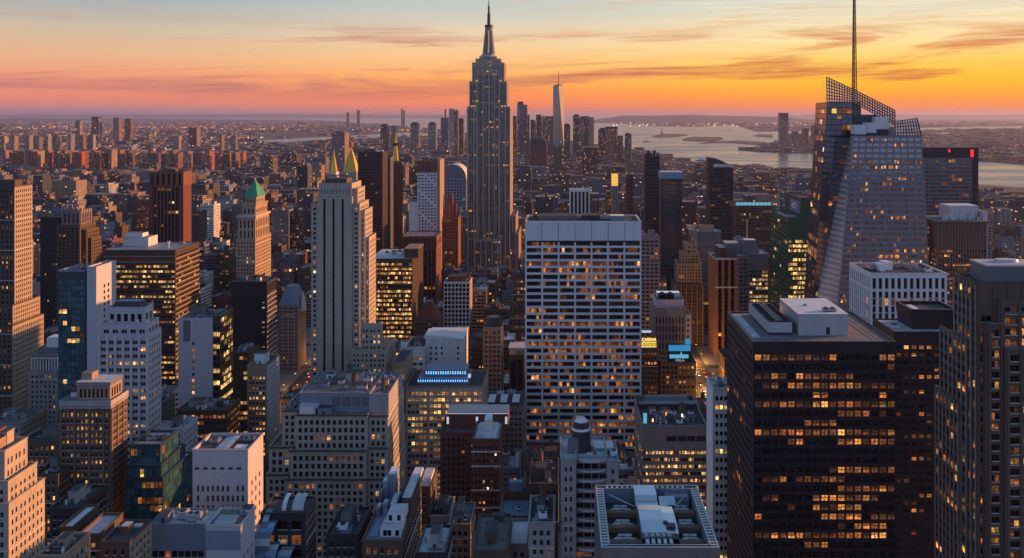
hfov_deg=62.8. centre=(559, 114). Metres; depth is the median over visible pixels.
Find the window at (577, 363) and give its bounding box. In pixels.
[576,362,589,365]
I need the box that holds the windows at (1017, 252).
[1014,248,1020,258]
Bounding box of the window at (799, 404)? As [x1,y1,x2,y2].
[797,402,802,406]
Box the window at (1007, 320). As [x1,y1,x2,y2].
[1005,318,1015,323]
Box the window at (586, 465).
[584,463,590,467]
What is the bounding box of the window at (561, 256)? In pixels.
[560,255,573,258]
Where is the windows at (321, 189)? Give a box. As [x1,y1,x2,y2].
[321,189,383,370]
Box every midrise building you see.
[32,229,39,242]
[32,239,33,274]
[32,273,39,281]
[32,279,39,294]
[33,242,39,274]
[44,320,57,343]
[49,203,68,214]
[95,218,109,238]
[102,221,130,239]
[102,236,122,260]
[104,210,121,222]
[113,222,127,236]
[123,194,141,221]
[124,216,134,226]
[128,227,135,231]
[136,195,148,234]
[161,380,177,415]
[161,392,174,418]
[161,411,170,427]
[191,207,206,243]
[199,238,212,271]
[199,269,213,289]
[199,282,211,305]
[200,200,219,240]
[204,249,220,289]
[209,237,229,248]
[212,289,222,308]
[219,242,235,291]
[219,289,230,308]
[220,219,232,242]
[222,208,237,242]
[234,231,237,246]
[263,456,268,508]
[269,217,271,238]
[271,250,299,286]
[272,205,292,248]
[272,243,285,254]
[274,199,286,208]
[276,286,285,324]
[280,386,301,421]
[282,248,308,265]
[289,206,304,250]
[296,263,310,294]
[305,237,310,262]
[305,289,310,324]
[395,337,408,356]
[403,215,405,234]
[436,299,443,326]
[441,270,442,300]
[442,267,460,298]
[443,265,463,272]
[460,265,472,276]
[468,331,482,358]
[468,335,482,369]
[472,269,486,282]
[472,280,487,333]
[473,265,483,270]
[473,276,499,302]
[483,268,502,302]
[484,302,512,322]
[491,265,497,271]
[492,264,503,281]
[500,267,515,284]
[500,315,508,328]
[502,277,512,302]
[503,445,520,492]
[504,329,516,372]
[504,373,508,390]
[509,268,524,341]
[518,213,526,249]
[606,186,610,214]
[616,441,626,451]
[617,447,633,478]
[619,476,639,484]
[660,274,666,290]
[682,232,685,240]
[695,392,706,412]
[702,399,706,422]
[704,289,707,334]
[718,349,726,376]
[733,235,744,243]
[769,248,770,302]
[978,205,993,248]
[987,224,991,258]
[992,231,1015,257]
[992,248,1013,258]
[993,223,1012,238]
[1006,221,1019,227]
[1013,224,1020,238]
[1014,236,1020,242]
[1014,244,1020,258]
[1021,224,1023,258]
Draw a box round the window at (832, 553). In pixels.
[830,551,835,556]
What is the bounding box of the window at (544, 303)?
[543,302,557,305]
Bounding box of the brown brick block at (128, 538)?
[100,519,151,557]
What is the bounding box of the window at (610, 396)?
[609,395,622,398]
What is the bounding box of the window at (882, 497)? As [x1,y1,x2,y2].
[880,495,885,500]
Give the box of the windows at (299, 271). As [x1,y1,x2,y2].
[299,271,310,291]
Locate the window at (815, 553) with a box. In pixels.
[813,551,818,556]
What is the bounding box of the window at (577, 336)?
[576,335,589,338]
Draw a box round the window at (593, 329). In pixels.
[592,328,606,331]
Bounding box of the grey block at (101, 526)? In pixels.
[80,512,123,557]
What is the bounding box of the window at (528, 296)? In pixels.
[527,295,540,298]
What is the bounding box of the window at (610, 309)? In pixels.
[609,308,622,311]
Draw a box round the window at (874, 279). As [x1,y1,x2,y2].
[873,278,875,288]
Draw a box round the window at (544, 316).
[543,315,557,318]
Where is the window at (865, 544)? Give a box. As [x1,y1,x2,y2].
[863,542,868,546]
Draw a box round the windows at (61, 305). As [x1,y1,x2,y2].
[59,278,108,399]
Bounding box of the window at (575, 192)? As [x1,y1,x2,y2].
[575,192,576,212]
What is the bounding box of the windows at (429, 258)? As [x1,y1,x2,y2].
[425,254,430,291]
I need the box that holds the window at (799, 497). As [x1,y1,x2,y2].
[797,495,802,500]
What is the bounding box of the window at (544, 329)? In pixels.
[543,328,557,331]
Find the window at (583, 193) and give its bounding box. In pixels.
[582,192,584,212]
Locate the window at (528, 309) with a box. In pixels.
[527,308,540,311]
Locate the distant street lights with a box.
[22,122,805,148]
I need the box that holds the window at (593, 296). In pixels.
[592,295,606,298]
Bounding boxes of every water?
[43,117,1023,186]
[260,133,427,141]
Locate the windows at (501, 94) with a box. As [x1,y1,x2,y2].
[461,61,523,272]
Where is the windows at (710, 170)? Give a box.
[710,170,731,243]
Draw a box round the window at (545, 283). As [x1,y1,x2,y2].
[543,281,557,285]
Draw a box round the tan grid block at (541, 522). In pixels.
[528,484,554,557]
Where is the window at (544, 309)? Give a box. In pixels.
[543,308,557,311]
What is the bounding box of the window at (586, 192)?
[586,192,587,212]
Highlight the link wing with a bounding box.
[152,508,218,557]
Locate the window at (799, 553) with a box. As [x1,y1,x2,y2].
[797,551,802,556]
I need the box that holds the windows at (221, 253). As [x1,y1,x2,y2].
[221,253,229,291]
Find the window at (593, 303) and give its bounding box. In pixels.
[592,302,606,305]
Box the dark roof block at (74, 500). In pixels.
[48,483,106,542]
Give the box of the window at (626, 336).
[625,335,639,338]
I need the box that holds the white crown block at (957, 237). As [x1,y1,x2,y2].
[926,203,988,306]
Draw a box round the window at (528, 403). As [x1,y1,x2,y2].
[527,402,540,405]
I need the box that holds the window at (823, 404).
[821,402,827,406]
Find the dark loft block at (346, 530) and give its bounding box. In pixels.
[325,504,371,557]
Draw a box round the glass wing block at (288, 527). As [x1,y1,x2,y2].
[255,493,316,557]
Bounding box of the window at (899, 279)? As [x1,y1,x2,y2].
[898,278,900,288]
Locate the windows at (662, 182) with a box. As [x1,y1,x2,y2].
[662,182,680,290]
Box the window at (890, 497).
[888,495,893,500]
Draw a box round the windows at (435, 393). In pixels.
[408,392,480,494]
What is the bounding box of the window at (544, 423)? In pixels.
[543,422,557,425]
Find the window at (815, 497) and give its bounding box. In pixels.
[813,495,818,500]
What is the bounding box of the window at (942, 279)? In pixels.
[941,278,943,288]
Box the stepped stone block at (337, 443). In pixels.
[265,363,405,557]
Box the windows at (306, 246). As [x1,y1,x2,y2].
[305,245,310,261]
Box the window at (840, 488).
[838,486,843,490]
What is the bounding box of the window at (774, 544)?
[772,542,777,546]
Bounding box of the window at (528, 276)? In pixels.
[527,275,540,278]
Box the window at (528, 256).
[527,255,540,258]
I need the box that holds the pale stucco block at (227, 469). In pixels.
[192,433,263,542]
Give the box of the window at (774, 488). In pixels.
[772,486,777,490]
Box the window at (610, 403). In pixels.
[609,402,622,405]
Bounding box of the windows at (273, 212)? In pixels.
[273,212,287,248]
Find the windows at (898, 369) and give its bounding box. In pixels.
[897,368,938,556]
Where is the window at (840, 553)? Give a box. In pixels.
[838,551,843,556]
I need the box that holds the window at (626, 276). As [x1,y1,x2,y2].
[625,275,639,278]
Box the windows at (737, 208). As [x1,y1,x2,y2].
[737,208,770,251]
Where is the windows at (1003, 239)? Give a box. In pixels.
[1003,239,1014,257]
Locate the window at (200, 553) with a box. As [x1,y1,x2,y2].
[198,551,203,556]
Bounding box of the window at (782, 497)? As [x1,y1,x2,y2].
[780,495,785,500]
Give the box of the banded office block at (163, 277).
[103,232,198,385]
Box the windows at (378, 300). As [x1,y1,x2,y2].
[377,263,411,319]
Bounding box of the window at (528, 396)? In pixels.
[527,395,540,398]
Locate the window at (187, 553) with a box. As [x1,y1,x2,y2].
[185,551,189,556]
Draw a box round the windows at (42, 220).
[42,220,99,327]
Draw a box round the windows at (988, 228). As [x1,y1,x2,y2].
[988,228,990,257]
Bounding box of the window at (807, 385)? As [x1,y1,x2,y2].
[805,383,810,387]
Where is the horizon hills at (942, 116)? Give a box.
[775,114,1023,117]
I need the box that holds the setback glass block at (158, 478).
[125,429,191,520]
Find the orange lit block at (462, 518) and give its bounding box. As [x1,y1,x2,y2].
[448,496,475,557]
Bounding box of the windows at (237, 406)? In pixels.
[233,406,237,432]
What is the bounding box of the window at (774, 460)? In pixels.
[772,458,777,462]
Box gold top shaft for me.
[611,173,617,213]
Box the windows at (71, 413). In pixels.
[63,413,101,487]
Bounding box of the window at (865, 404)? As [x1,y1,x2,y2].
[863,402,868,406]
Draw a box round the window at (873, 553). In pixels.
[871,551,877,556]
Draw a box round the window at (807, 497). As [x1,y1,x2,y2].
[805,495,810,500]
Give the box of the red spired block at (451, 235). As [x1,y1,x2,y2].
[443,192,460,270]
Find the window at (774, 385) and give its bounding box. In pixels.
[772,383,777,387]
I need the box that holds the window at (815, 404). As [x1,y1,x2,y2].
[813,402,818,406]
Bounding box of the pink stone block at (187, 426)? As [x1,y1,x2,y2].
[161,415,197,507]
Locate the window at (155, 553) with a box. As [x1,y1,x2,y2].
[153,551,157,556]
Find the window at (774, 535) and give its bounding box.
[772,533,777,537]
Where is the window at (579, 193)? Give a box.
[578,192,580,214]
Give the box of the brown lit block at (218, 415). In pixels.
[177,397,240,442]
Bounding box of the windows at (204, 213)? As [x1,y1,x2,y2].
[191,213,204,239]
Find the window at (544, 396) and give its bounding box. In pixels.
[543,395,557,398]
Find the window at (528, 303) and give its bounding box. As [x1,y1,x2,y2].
[527,302,540,305]
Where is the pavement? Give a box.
[276,328,717,557]
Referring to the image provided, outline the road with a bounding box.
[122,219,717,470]
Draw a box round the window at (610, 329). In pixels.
[609,328,622,331]
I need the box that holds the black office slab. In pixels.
[727,298,896,557]
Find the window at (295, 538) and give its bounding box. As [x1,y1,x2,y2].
[292,535,300,542]
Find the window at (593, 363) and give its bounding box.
[592,362,606,365]
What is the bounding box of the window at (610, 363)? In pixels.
[609,362,622,365]
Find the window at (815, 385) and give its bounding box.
[813,383,818,387]
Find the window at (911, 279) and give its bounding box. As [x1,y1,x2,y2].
[910,278,912,288]
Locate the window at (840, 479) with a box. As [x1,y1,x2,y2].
[838,477,843,481]
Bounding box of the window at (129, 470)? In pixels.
[128,469,131,476]
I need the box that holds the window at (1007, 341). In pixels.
[1005,339,1015,344]
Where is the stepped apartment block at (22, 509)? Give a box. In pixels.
[0,426,45,557]
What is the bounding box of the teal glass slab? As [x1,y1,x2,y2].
[57,260,116,421]
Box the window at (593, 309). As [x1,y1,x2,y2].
[592,308,606,311]
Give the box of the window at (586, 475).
[584,473,590,477]
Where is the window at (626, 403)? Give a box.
[625,402,633,405]
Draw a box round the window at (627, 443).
[625,442,633,445]
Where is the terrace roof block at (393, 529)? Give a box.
[361,466,421,557]
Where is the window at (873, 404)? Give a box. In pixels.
[871,402,877,406]
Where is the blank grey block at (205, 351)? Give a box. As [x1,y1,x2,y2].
[178,305,233,408]
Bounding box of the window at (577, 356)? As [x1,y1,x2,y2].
[576,355,589,358]
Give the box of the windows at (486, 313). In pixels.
[486,313,508,317]
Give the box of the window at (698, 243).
[697,242,719,244]
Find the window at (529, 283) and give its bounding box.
[527,281,540,285]
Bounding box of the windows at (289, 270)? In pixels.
[271,257,299,286]
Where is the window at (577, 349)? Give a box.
[576,348,589,351]
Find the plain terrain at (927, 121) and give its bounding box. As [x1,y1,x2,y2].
[734,119,1023,131]
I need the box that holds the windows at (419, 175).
[419,175,435,230]
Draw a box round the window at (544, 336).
[543,335,557,338]
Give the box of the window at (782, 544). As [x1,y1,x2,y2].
[780,542,785,546]
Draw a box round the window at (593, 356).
[592,355,606,358]
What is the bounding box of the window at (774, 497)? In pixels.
[772,495,777,500]
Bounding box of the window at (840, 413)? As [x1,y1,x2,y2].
[838,411,843,415]
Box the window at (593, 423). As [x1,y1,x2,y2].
[592,422,606,425]
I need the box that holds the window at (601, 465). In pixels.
[599,463,605,467]
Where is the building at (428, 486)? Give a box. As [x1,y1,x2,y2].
[413,467,437,533]
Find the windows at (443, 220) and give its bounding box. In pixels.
[443,220,456,270]
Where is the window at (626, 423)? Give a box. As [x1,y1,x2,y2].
[625,422,633,425]
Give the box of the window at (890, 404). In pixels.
[888,402,893,406]
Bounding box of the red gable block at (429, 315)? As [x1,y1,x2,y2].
[415,297,441,335]
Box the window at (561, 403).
[560,402,573,405]
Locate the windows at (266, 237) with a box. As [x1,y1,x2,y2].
[238,237,266,277]
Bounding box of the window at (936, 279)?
[935,278,937,288]
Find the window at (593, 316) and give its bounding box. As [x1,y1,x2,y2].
[592,315,606,318]
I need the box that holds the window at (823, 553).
[821,551,827,556]
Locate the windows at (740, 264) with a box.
[737,258,767,310]
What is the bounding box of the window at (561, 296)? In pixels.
[560,295,573,298]
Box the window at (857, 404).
[855,402,860,406]
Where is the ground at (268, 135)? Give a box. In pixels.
[0,119,1023,193]
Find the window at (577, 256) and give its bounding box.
[576,255,589,258]
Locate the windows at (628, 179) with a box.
[628,179,631,212]
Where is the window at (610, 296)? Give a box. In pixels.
[609,295,622,298]
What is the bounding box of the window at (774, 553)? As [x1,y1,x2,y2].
[772,551,777,556]
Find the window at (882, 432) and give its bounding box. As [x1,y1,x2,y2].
[880,430,885,434]
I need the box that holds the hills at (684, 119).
[594,115,814,122]
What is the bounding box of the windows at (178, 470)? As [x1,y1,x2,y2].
[163,434,190,508]
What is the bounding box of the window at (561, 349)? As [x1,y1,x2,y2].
[560,348,573,351]
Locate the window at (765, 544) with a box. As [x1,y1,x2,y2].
[763,542,769,546]
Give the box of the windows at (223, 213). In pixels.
[223,213,237,232]
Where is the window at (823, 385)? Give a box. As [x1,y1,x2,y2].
[821,383,827,387]
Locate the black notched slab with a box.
[231,275,276,353]
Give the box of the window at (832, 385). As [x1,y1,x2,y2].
[830,383,835,387]
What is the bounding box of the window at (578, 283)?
[576,281,589,285]
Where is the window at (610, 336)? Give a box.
[609,335,622,338]
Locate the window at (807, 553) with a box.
[805,551,810,556]
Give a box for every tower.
[0,137,8,151]
[0,179,43,409]
[1,150,11,163]
[8,136,17,150]
[9,151,14,164]
[15,150,23,164]
[24,135,32,149]
[24,149,35,164]
[30,150,38,166]
[33,137,42,149]
[34,151,44,167]
[40,204,100,329]
[44,135,51,149]
[45,150,52,167]
[53,136,60,150]
[54,151,60,167]
[59,369,127,519]
[61,150,71,169]
[68,134,74,150]
[72,151,77,167]
[75,120,82,140]
[75,151,84,168]
[77,135,85,149]
[79,151,88,168]
[88,135,95,148]
[91,117,101,141]
[91,150,100,169]
[97,299,161,463]
[101,152,107,168]
[108,150,116,168]
[113,118,121,141]
[117,150,124,162]
[121,153,125,165]
[125,119,133,140]
[126,150,134,165]
[137,152,145,165]
[148,151,156,162]
[149,169,191,241]
[152,152,160,167]
[157,151,165,165]
[163,153,168,165]
[169,151,176,167]
[173,136,180,148]
[174,153,182,168]
[184,151,192,168]
[189,127,200,146]
[193,153,195,164]
[196,151,204,164]
[201,153,204,164]
[205,151,214,169]
[215,151,218,167]
[219,134,223,149]
[219,151,223,163]
[222,154,225,167]
[226,151,233,167]
[231,136,237,149]
[231,152,239,169]
[236,178,270,278]
[240,152,246,165]
[278,284,305,369]
[311,175,395,379]
[329,151,338,177]
[332,131,348,172]
[342,148,357,179]
[347,112,348,127]
[356,110,360,128]
[380,124,389,152]
[388,157,392,247]
[391,125,396,153]
[393,133,398,161]
[393,161,402,247]
[401,108,402,127]
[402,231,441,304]
[403,110,404,127]
[409,158,443,279]
[410,122,419,147]
[428,122,436,149]
[439,404,509,501]
[441,109,448,149]
[444,163,466,211]
[449,109,458,155]
[459,118,463,154]
[460,1,524,272]
[483,315,503,390]
[513,116,516,157]
[517,102,527,157]
[524,115,529,158]
[525,213,641,453]
[530,137,546,165]
[531,120,536,140]
[536,115,542,137]
[543,116,553,160]
[553,71,563,144]
[553,139,563,173]
[560,416,618,557]
[564,123,569,156]
[573,114,579,160]
[580,116,583,149]
[584,116,593,146]
[595,485,719,557]
[598,128,604,158]
[605,126,617,162]
[618,135,622,163]
[625,133,631,161]
[625,174,632,214]
[641,229,659,336]
[643,150,659,234]
[658,171,682,290]
[671,236,703,344]
[706,157,732,244]
[706,377,726,557]
[708,234,768,355]
[733,202,771,252]
[771,192,810,310]
[778,113,787,148]
[788,131,800,145]
[801,128,808,145]
[804,0,928,310]
[811,125,814,144]
[874,301,952,557]
[922,146,978,214]
[934,258,1023,557]
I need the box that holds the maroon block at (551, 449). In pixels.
[526,438,560,532]
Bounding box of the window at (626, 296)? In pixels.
[625,295,639,298]
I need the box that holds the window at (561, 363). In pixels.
[560,362,573,365]
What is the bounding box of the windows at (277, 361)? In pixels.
[263,361,277,459]
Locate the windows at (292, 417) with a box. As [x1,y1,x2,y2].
[270,416,384,555]
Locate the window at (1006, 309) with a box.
[1005,308,1015,313]
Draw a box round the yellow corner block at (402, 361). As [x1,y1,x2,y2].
[392,349,412,439]
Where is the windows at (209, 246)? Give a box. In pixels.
[200,245,211,268]
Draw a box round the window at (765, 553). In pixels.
[763,551,769,556]
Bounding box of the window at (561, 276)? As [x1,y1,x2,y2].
[560,275,573,278]
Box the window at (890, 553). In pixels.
[888,551,893,556]
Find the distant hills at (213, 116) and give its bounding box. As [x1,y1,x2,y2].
[0,114,466,117]
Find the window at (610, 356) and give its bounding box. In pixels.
[609,355,622,358]
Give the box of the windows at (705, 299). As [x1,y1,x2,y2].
[704,298,707,334]
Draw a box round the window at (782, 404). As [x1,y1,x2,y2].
[780,402,785,406]
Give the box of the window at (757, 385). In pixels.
[755,383,760,387]
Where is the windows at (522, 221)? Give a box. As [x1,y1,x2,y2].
[518,220,524,248]
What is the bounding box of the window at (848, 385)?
[846,383,852,387]
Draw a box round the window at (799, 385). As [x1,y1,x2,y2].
[797,383,802,387]
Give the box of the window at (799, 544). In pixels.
[797,542,802,546]
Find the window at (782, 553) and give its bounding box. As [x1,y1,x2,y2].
[780,551,785,556]
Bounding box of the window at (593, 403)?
[592,402,606,405]
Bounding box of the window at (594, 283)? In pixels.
[592,281,606,285]
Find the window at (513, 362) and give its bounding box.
[511,360,515,388]
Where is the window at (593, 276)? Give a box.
[592,275,606,278]
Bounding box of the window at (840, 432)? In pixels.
[838,430,843,434]
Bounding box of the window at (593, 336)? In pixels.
[592,335,606,338]
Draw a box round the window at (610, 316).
[609,315,622,318]
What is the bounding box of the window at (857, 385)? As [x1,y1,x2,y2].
[855,383,860,387]
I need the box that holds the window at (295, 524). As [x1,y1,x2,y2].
[292,521,300,528]
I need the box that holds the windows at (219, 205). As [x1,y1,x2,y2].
[203,205,219,239]
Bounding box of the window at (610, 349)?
[609,348,622,351]
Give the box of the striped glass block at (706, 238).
[686,225,720,288]
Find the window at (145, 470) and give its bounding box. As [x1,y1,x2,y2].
[144,469,147,476]
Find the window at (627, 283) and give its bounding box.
[625,281,639,285]
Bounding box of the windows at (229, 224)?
[220,224,232,242]
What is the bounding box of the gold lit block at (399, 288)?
[376,244,422,339]
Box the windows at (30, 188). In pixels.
[0,188,37,408]
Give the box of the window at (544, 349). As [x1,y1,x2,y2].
[543,348,557,351]
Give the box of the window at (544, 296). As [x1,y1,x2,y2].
[543,295,557,298]
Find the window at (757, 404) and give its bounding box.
[755,402,760,406]
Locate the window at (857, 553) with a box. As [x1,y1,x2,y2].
[855,551,860,556]
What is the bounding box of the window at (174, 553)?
[172,551,176,556]
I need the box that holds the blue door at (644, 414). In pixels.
[643,413,646,422]
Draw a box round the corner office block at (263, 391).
[247,350,279,460]
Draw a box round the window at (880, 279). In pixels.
[879,278,881,288]
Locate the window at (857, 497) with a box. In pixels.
[855,495,860,500]
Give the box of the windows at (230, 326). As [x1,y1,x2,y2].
[227,311,232,397]
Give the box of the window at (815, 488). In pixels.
[813,486,818,490]
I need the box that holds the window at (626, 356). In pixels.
[625,355,639,358]
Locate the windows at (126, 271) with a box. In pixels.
[116,248,197,385]
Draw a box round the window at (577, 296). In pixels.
[576,295,589,298]
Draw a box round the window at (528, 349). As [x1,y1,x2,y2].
[527,348,540,351]
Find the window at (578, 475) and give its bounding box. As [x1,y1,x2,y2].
[576,473,582,477]
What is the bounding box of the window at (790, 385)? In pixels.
[788,383,794,387]
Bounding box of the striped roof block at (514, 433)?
[488,389,525,476]
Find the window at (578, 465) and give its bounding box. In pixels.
[576,463,582,467]
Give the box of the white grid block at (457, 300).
[444,274,471,333]
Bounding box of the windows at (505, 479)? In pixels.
[504,473,515,485]
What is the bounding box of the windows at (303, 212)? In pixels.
[290,212,303,250]
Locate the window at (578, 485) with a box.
[576,483,582,487]
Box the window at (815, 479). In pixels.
[813,477,818,481]
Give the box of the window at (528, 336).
[527,335,540,338]
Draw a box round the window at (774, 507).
[772,505,777,509]
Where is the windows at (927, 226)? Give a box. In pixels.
[927,226,984,305]
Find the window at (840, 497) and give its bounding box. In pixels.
[838,495,843,500]
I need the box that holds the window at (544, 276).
[543,275,557,278]
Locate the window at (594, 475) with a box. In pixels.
[592,473,598,477]
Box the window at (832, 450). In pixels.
[830,448,835,453]
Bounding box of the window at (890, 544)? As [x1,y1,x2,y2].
[888,542,893,546]
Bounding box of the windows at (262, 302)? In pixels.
[262,302,264,346]
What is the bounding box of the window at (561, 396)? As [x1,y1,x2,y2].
[560,395,573,398]
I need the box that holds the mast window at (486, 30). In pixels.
[486,30,490,52]
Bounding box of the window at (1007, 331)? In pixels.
[1005,329,1015,334]
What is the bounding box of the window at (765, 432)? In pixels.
[763,430,769,434]
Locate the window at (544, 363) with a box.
[543,362,557,365]
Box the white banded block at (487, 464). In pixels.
[471,414,503,531]
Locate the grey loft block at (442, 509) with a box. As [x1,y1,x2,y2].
[428,494,454,523]
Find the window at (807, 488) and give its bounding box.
[805,486,810,490]
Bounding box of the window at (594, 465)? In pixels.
[592,463,598,467]
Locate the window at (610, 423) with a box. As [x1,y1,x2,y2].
[609,422,622,425]
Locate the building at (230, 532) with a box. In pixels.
[205,504,255,557]
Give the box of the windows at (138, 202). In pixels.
[138,202,148,233]
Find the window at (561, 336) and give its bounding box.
[560,335,573,338]
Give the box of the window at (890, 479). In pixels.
[888,477,893,481]
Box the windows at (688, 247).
[676,247,701,343]
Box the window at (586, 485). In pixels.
[584,483,590,487]
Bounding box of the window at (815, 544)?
[813,542,818,546]
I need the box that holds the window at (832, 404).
[830,402,835,406]
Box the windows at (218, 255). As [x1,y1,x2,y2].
[205,255,218,289]
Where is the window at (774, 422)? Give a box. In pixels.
[772,420,777,425]
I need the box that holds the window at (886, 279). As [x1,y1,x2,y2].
[885,278,887,288]
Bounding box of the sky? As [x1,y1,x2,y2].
[0,0,1023,116]
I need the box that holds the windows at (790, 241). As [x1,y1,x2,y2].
[771,216,807,307]
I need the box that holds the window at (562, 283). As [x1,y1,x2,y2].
[560,281,573,285]
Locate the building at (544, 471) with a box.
[529,450,558,557]
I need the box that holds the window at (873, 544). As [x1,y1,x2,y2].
[871,542,877,546]
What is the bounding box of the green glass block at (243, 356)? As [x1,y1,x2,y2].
[233,342,259,432]
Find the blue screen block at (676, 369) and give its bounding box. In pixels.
[658,339,695,397]
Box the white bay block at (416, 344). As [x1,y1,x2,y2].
[405,335,425,371]
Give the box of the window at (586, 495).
[584,493,590,497]
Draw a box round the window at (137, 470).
[136,469,139,476]
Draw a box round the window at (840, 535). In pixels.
[838,533,843,537]
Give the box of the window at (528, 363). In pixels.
[527,362,540,365]
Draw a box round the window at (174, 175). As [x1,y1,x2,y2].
[173,174,175,184]
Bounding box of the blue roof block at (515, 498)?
[500,479,528,517]
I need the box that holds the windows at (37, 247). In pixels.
[33,247,38,273]
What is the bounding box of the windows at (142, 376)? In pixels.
[128,324,156,461]
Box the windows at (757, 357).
[728,321,893,557]
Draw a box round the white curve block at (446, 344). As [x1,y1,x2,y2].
[425,327,467,367]
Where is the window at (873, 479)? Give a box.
[871,477,877,481]
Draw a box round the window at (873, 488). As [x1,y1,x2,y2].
[871,486,877,490]
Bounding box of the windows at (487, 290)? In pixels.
[473,290,487,333]
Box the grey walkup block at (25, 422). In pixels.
[0,408,47,436]
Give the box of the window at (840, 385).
[838,383,843,387]
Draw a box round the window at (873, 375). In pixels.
[871,373,877,378]
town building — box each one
[0,172,12,178]
[5,169,29,178]
[18,173,41,178]
[20,176,32,187]
[30,169,40,173]
[32,191,39,197]
[32,198,54,209]
[32,205,41,218]
[32,219,39,225]
[33,175,50,193]
[36,192,54,199]
[39,209,48,218]
[45,170,62,176]
[51,174,70,179]
[55,177,86,204]
[58,194,84,203]
[66,170,91,176]
[66,196,87,206]
[79,174,96,183]
[85,193,106,205]
[85,203,102,210]
[87,181,94,193]
[88,171,107,180]
[91,184,101,189]
[92,208,100,219]
[96,169,113,172]
[97,179,107,183]
[100,182,117,192]
[101,201,116,217]
[107,193,116,197]
[108,170,125,182]
[109,193,135,218]
[112,169,130,172]
[114,180,134,192]
[119,191,145,195]
[120,174,139,187]
[120,188,136,193]
[136,168,155,180]
[138,181,148,190]
[146,182,148,194]
[178,168,196,178]
[191,181,219,198]
[191,184,213,200]
[191,194,210,210]
[192,173,195,183]
[196,176,211,182]
[206,175,224,180]
[209,171,222,175]
[212,180,235,193]
[214,196,238,218]
[220,191,233,195]
[223,168,236,179]
[226,175,247,186]
[233,186,249,193]
[234,188,248,201]
[234,201,242,220]
[238,173,258,176]
[243,189,276,219]
[244,170,259,175]
[244,175,269,184]
[247,159,259,169]
[248,155,259,160]
[251,166,259,171]
[259,183,266,188]
[260,155,277,175]
[267,185,285,192]
[268,172,285,183]
[269,189,278,192]
[278,193,296,202]
[280,152,301,165]
[281,176,296,183]
[281,181,295,187]
[281,190,296,195]
[284,167,295,175]
[286,162,302,175]
[296,176,321,187]
[297,162,311,188]
[297,188,318,207]
[302,188,318,209]
[303,205,310,236]
[305,155,328,172]
[311,163,324,181]
[330,148,349,164]
[398,153,413,164]
[402,162,408,186]
[403,189,413,196]
[403,203,408,232]
[407,184,416,190]
[409,163,416,183]
[419,156,431,159]
[513,162,523,168]
[513,174,515,183]
[513,184,521,190]
[513,191,524,198]
[513,199,524,206]
[513,206,533,214]
[514,207,524,215]
[517,165,531,190]
[521,191,544,202]
[525,195,532,214]
[530,166,541,175]
[532,178,547,190]
[533,181,550,192]
[535,192,553,214]
[541,167,549,177]
[547,182,560,198]
[548,194,558,208]
[551,161,567,173]
[552,171,570,198]
[557,202,566,212]
[562,201,568,212]
[563,192,568,198]
[564,161,575,170]
[568,171,578,174]
[570,154,577,160]
[570,163,581,174]
[571,175,580,187]
[572,180,581,187]
[581,173,594,182]
[582,147,597,174]
[582,177,596,187]
[586,178,606,197]
[590,192,598,210]
[590,193,597,212]
[595,171,605,178]
[598,159,610,164]
[599,169,609,178]
[599,198,620,207]
[601,164,619,178]
[602,199,619,214]
[607,182,623,190]
[611,166,624,172]
[618,171,624,185]
[618,191,624,200]
[620,196,642,216]
[625,160,642,172]
[625,173,642,196]
[639,207,642,232]
[660,162,664,170]
[674,163,687,170]
[680,169,688,181]
[682,182,693,192]
[682,197,703,223]
[682,218,685,231]
[683,194,691,199]
[684,184,705,196]
[686,224,696,227]
[689,169,705,184]
[691,163,705,171]
[692,188,705,205]
[697,206,705,227]
[733,173,753,180]
[733,176,747,184]
[733,182,746,191]
[733,192,746,198]
[741,194,755,201]
[743,168,756,172]
[745,185,754,191]
[747,170,770,183]
[749,193,770,201]
[751,181,761,184]
[751,185,772,198]
[763,183,776,193]
[770,177,774,185]
[771,194,779,209]
[775,171,790,179]
[775,177,785,182]
[775,182,788,189]
[780,188,804,209]
[786,175,794,184]
[790,173,807,192]
[805,174,811,189]
[978,197,1002,208]
[980,188,999,199]
[991,207,1012,225]
[993,187,1007,191]
[1000,192,1013,196]
[1000,196,1011,199]
[1002,200,1007,207]
[1008,191,1023,194]
[1008,196,1023,222]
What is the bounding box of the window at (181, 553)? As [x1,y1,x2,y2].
[179,551,183,556]
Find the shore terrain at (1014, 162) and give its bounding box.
[738,129,1023,164]
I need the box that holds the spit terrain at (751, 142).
[700,141,766,144]
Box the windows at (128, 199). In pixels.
[125,199,137,219]
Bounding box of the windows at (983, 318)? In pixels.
[936,282,1018,557]
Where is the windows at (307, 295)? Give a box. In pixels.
[307,295,310,323]
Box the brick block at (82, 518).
[58,504,99,533]
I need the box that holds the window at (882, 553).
[880,551,885,556]
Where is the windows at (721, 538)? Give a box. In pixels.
[716,537,726,557]
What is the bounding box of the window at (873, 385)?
[871,383,877,387]
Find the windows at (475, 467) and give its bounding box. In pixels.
[475,467,492,503]
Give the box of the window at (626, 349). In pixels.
[625,348,639,351]
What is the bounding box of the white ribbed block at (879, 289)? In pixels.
[849,260,947,325]
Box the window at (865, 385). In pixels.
[863,383,868,387]
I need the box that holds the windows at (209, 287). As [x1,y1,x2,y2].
[199,287,210,305]
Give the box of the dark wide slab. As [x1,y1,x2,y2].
[358,149,387,252]
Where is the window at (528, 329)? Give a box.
[527,328,540,331]
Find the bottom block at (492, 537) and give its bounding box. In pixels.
[472,512,528,557]
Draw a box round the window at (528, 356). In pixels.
[527,355,540,358]
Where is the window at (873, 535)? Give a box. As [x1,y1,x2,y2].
[871,533,877,537]
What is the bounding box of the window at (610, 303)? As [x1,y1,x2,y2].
[609,302,622,305]
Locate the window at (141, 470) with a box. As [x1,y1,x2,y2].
[140,469,143,476]
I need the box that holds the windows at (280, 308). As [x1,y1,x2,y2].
[280,308,295,368]

